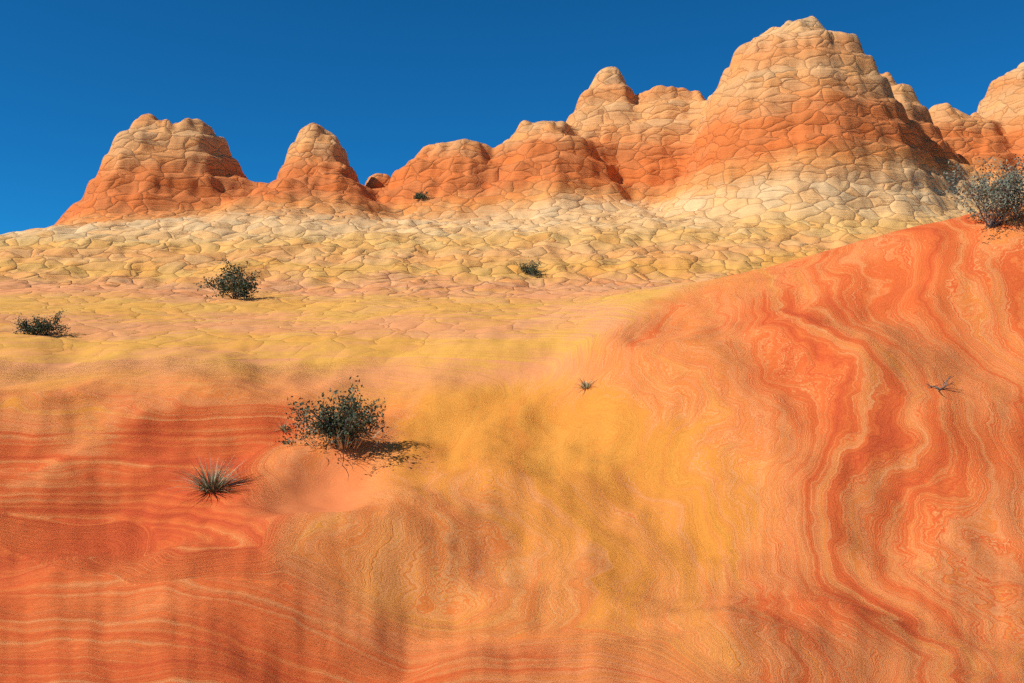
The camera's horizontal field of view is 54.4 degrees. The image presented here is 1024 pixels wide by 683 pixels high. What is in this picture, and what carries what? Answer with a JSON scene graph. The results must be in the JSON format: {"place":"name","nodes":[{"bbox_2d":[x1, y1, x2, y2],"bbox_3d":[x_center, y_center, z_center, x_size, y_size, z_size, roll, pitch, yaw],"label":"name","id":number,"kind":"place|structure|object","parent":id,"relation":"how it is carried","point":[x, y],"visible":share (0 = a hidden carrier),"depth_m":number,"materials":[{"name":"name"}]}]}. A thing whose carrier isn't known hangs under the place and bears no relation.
{"place":"outdoors","nodes":[
{"label":"outdoors","id":0,"kind":"place"},
{"bbox_2d":[0,16,1023,682],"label":"terrain","id":1,"kind":"structure","parent":0,"point":[768,294],"depth_m":11.95,"materials":[{"name":"stone"}]},
{"bbox_2d":[12,309,70,335],"bbox_3d":[-7.466,-0.299,15.770,0.818,0.466,0.749,1,-1,-30],"label":"shrub","id":2,"kind":"object","parent":1,"relation":"on","point":[41,327],"visible":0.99,"depth_m":15.67,"materials":[{"name":"green plant"}]},
{"bbox_2d":[166,456,253,495],"bbox_3d":[-3.118,1.374,10.388,1.026,0.435,0.940,0,-1,0],"label":"yucca clump","id":3,"kind":"object","parent":1,"relation":"on","point":[212,484],"visible":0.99,"depth_m":10.32,"materials":[{"name":"green plant"}]},
{"bbox_2d":[196,256,260,298],"bbox_3d":[-5.874,-1.350,21.286,1.225,0.950,1.476,-1,-1,33],"label":"blackbrush shrub","id":4,"kind":"object","parent":1,"relation":"on","point":[244,287],"visible":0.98,"depth_m":21.14,"materials":[{"name":"green plant"}]},
{"bbox_2d":[275,420,294,431],"bbox_3d":[-2.777,1.020,12.128,0.391,0.181,0.391,0,-1,0],"label":"grass tuft","id":5,"kind":"object","parent":1,"relation":"on","point":[282,429],"visible":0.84,"depth_m":12.12,"materials":[{"name":"beige plant"}]},
{"bbox_2d":[275,369,396,449],"bbox_3d":[-2.031,0.761,11.274,1.474,0.902,1.491,0,-1,0],"label":"shrub","id":6,"kind":"object","parent":1,"relation":"on","point":[348,422],"visible":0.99,"depth_m":11.16,"materials":[{"name":"green plant"}]},
{"bbox_2d":[413,191,428,199],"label":"shrub","id":7,"kind":"object","parent":1,"relation":"on","point":[417,196],"visible":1,"depth_m":33.29,"materials":[{"name":"green plant"}]},
{"bbox_2d":[518,256,541,275],"bbox_3d":[0.516,-1.840,24.828,0.667,0.509,0.877,0,-1,-26],"label":"shrub","id":8,"kind":"object","parent":1,"relation":"on","point":[533,268],"visible":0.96,"depth_m":24.77,"materials":[{"name":"green plant"}]},
{"bbox_2d":[567,376,594,389],"bbox_3d":[0.924,0.523,12.585,0.375,0.196,0.455,-1,-1,38],"label":"ledge tuft","id":9,"kind":"object","parent":1,"relation":"on","point":[586,385],"visible":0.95,"depth_m":12.56,"materials":[{"name":"beige plant"}]},
{"bbox_2d":[927,376,953,389],"bbox_3d":[4.831,0.471,11.282,0.457,0.160,0.247,1,-1,-42],"label":"dead twig","id":10,"kind":"object","parent":1,"relation":"on","point":[942,387],"visible":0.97,"depth_m":11.28,"materials":[{"name":"grey wood"}]},
{"bbox_2d":[937,154,1023,227],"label":"sage shrub","id":11,"kind":"object","parent":1,"relation":"on","point":[1003,194],"visible":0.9,"depth_m":13.83,"materials":[{"name":"green plant"}]},
{"bbox_2d":[0,0,1023,234],"label":"sky","id":12,"kind":"structure","parent":0,"point":[391,80],"materials":[{"name":"blue"}]}
]}

